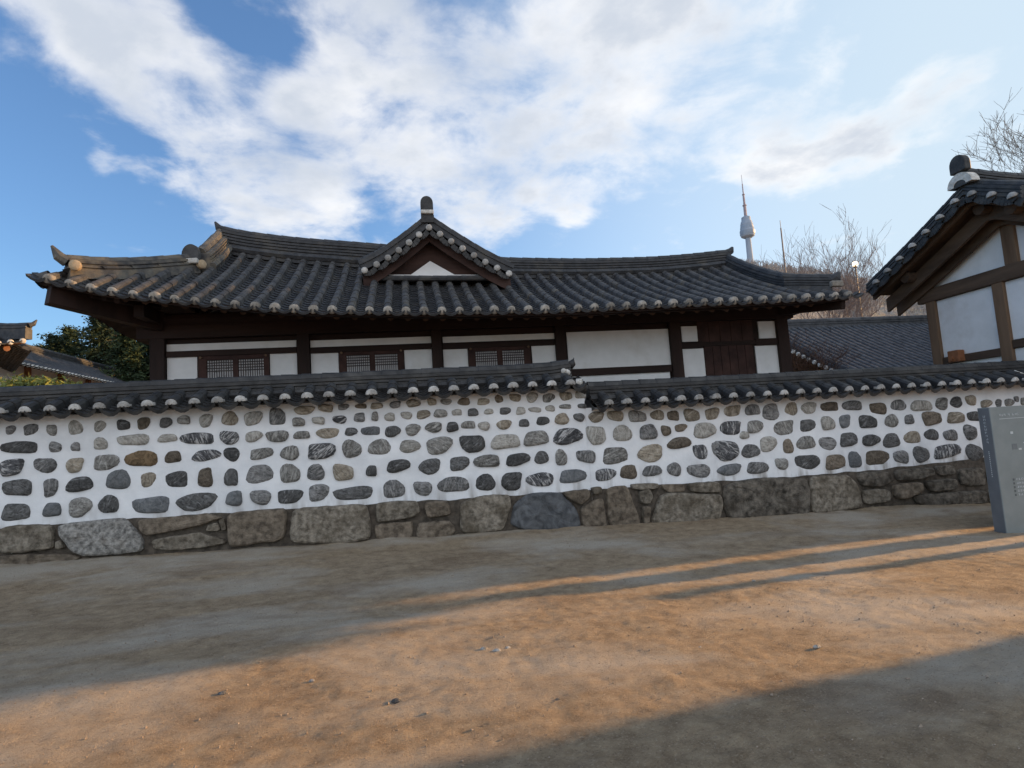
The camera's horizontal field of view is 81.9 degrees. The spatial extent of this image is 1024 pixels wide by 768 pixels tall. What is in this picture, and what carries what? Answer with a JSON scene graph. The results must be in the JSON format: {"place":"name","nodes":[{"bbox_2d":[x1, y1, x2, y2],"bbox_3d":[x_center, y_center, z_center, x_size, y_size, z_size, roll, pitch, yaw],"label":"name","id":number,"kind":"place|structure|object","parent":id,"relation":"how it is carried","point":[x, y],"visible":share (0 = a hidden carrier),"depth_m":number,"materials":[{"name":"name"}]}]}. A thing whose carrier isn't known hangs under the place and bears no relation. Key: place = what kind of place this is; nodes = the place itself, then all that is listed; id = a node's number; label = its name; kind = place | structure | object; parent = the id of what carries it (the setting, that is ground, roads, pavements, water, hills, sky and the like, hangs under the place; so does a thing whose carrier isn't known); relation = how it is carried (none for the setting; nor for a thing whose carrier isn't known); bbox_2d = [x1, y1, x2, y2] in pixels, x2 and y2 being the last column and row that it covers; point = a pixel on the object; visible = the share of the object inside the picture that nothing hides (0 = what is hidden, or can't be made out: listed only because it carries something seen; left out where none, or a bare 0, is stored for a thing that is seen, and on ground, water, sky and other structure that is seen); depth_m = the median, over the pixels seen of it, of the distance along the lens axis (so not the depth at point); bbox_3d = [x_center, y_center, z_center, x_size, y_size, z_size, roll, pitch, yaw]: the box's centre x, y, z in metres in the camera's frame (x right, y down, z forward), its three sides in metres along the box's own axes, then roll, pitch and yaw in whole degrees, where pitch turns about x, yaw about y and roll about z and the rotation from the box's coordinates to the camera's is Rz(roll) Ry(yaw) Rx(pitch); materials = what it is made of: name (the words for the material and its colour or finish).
{"place":"outdoors","nodes":[
{"label":"outdoors","id":0,"kind":"place"},
{"bbox_2d":[0,502,1023,767],"bbox_3d":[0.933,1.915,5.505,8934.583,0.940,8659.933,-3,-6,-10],"label":"ground","id":1,"kind":"structure","parent":0,"point":[598,712],"depth_m":4.19,"materials":[{"name":"brown soil"}]},
{"bbox_2d":[0,319,36,371],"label":"tiled house","id":2,"kind":"structure","parent":1,"relation":"on","point":[13,355],"depth_m":19.06,"materials":[{"name":"tile"}]},
{"bbox_2d":[0,371,82,386],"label":"pine shrub","id":3,"kind":"object","parent":1,"relation":"on","point":[36,380],"visible":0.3,"depth_m":14.85,"materials":[{"name":"green plant"}]},
{"bbox_2d":[37,332,73,354],"bbox_3d":[-29.842,1.780,38.690,5.238,10.630,5.897,-3,-6,-10],"label":"evergreen tree","id":4,"kind":"object","parent":1,"relation":"on","point":[55,343],"visible":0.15,"depth_m":38.87,"materials":[{"name":"green plant"}]},
{"bbox_2d":[0,344,125,384],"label":"tiled house","id":5,"kind":"structure","parent":1,"relation":"on","point":[38,361],"depth_m":29.99,"materials":[{"name":"tile"}]},
{"bbox_2d":[55,324,86,359],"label":"evergreen tree","id":6,"kind":"object","parent":1,"relation":"on","point":[68,331],"visible":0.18,"depth_m":41.63,"materials":[{"name":"green plant"}]},
{"bbox_2d":[68,316,119,366],"bbox_3d":[-27.623,0.964,39.981,6.409,12.206,6.160,-3,-6,-10],"label":"evergreen tree","id":7,"kind":"object","parent":1,"relation":"on","point":[99,331],"visible":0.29,"depth_m":39.95,"materials":[{"name":"green plant"}]},
{"bbox_2d":[93,327,149,381],"bbox_3d":[-23.834,1.335,37.076,6.424,10.426,6.146,-2,-6,-19],"label":"evergreen tree","id":8,"kind":"object","parent":1,"relation":"on","point":[128,348],"visible":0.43,"depth_m":36.45,"materials":[{"name":"green plant"}]},
{"bbox_2d":[125,342,149,380],"bbox_3d":[-23.973,1.245,38.976,5.597,10.982,5.575,-7,-6,31],"label":"evergreen tree","id":9,"kind":"object","parent":1,"relation":"on","point":[146,354],"visible":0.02,"depth_m":38.45,"materials":[{"name":"green plant"}]},
{"bbox_2d":[0,358,606,563],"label":"stone wall","id":10,"kind":"structure","parent":1,"relation":"on","point":[90,470],"depth_m":8.53,"materials":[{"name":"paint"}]},
{"bbox_2d":[391,698,400,703],"bbox_3d":[-0.671,1.835,3.421,0.059,0.022,0.040,-3,-6,-10],"label":"loose stone","id":11,"kind":"object","parent":1,"relation":"on","point":[396,700],"visible":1,"depth_m":3.41,"materials":[{"name":"grey stone"}]},
{"bbox_2d":[25,196,863,400],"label":"hanok house","id":12,"kind":"structure","parent":1,"relation":"on","point":[428,289],"depth_m":11.49,"materials":[{"name":"tile"}]},
{"bbox_2d":[198,354,269,377],"bbox_3d":[-5.013,0.193,10.669,1.211,1.445,0.105,-3,-6,-10],"label":"window","id":13,"kind":"structure","parent":12,"relation":"in","point":[254,364],"depth_m":10.72,"materials":[{"name":"brown wood"}]},
{"bbox_2d":[339,349,403,371],"bbox_3d":[-2.609,0.080,11.079,1.193,1.435,0.105,-3,-6,-10],"label":"window","id":14,"kind":"structure","parent":12,"relation":"in","point":[361,361],"depth_m":11.13,"materials":[{"name":"brown wood"}]},
{"bbox_2d":[468,346,531,366],"bbox_3d":[-0.202,-0.029,11.488,1.241,1.415,0.105,-3,-6,-10],"label":"window","id":15,"kind":"structure","parent":12,"relation":"in","point":[491,356],"depth_m":11.54,"materials":[{"name":"brown wood"}]},
{"bbox_2d":[702,340,755,375],"bbox_3d":[4.544,-0.076,12.294,1.305,1.642,0.062,-3,-6,-10],"label":"door","id":16,"kind":"structure","parent":12,"relation":"in","point":[722,357],"depth_m":12.32,"materials":[{"name":"brown wood"}]},
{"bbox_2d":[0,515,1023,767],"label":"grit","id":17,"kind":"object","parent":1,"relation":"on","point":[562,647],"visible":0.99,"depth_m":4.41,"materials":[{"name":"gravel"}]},
{"bbox_2d":[780,223,791,318],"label":"aerial pole","id":18,"kind":"object","parent":1,"relation":"on","point":[783,248],"visible":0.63,"depth_m":67.93,"materials":[{"name":"grey metal"}]},
{"bbox_2d":[584,360,1023,524],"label":"stone wall","id":19,"kind":"structure","parent":1,"relation":"on","point":[680,449],"depth_m":9.84,"materials":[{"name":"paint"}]},
{"bbox_2d":[789,326,858,370],"bbox_3d":[7.338,0.455,15.419,3.393,4.024,3.954,-3,-6,-10],"label":"bare tree","id":20,"kind":"object","parent":1,"relation":"on","point":[820,360],"visible":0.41,"depth_m":15.11,"materials":[{"name":"brown plant"}]},
{"bbox_2d":[759,203,890,318],"bbox_3d":[18.407,-3.292,34.332,6.612,13.617,6.183,-3,-6,-10],"label":"bare tree","id":21,"kind":"object","parent":1,"relation":"on","point":[805,269],"visible":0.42,"depth_m":33.61,"materials":[{"name":"brown plant"}]},
{"bbox_2d":[792,225,891,317],"bbox_3d":[19.673,-3.055,34.183,5.235,12.964,7.053,-3,-6,-10],"label":"bare tree","id":22,"kind":"object","parent":1,"relation":"on","point":[862,280],"visible":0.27,"depth_m":33.49,"materials":[{"name":"brown plant"}]},
{"bbox_2d":[824,245,882,317],"bbox_3d":[19.364,-2.290,31.314,7.080,10.938,4.073,-1,-6,-31],"label":"bare tree","id":23,"kind":"object","parent":1,"relation":"on","point":[857,305],"visible":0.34,"depth_m":31.92,"materials":[{"name":"brown plant"}]},
{"bbox_2d":[787,315,932,371],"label":"tiled house","id":24,"kind":"structure","parent":1,"relation":"on","point":[888,341],"depth_m":24.80,"materials":[{"name":"tile"}]},
{"bbox_2d":[866,155,1023,363],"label":"house","id":25,"kind":"structure","parent":1,"relation":"on","point":[955,264],"depth_m":11.95,"materials":[{"name":"paint"}]},
{"bbox_2d":[951,89,1023,172],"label":"bare tree","id":26,"kind":"object","parent":1,"relation":"on","point":[1007,139],"visible":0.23,"depth_m":21.56,"materials":[{"name":"brown plant"}]},
{"bbox_2d":[977,405,1023,532],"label":"information sign","id":27,"kind":"object","parent":1,"relation":"on","point":[1002,432],"visible":0.98,"depth_m":8.12,"materials":[{"name":"metal"}]},
{"bbox_2d":[0,0,1023,345],"label":"sky","id":28,"kind":"structure","parent":0,"point":[129,128],"materials":[{"name":"blue"}]},
{"bbox_2d":[769,265,925,318],"bbox_3d":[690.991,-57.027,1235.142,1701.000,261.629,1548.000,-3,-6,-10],"label":"hill","id":29,"kind":"structure","parent":0,"point":[881,310],"depth_m":736.27,"materials":[{"name":"grey"}]},
{"bbox_2d":[740,175,754,262],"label":"observation tower","id":30,"kind":"structure","parent":29,"relation":"on","point":[747,231],"depth_m":1005.41,"materials":[{"name":"concrete"}]},
{"bbox_2d":[740,258,926,315],"bbox_3d":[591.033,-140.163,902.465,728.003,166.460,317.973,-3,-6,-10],"label":"hillside woodland","id":31,"kind":"object","parent":29,"relation":"on","point":[908,311],"visible":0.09,"depth_m":845.46,"materials":[{"name":"brown plant"}]}
]}

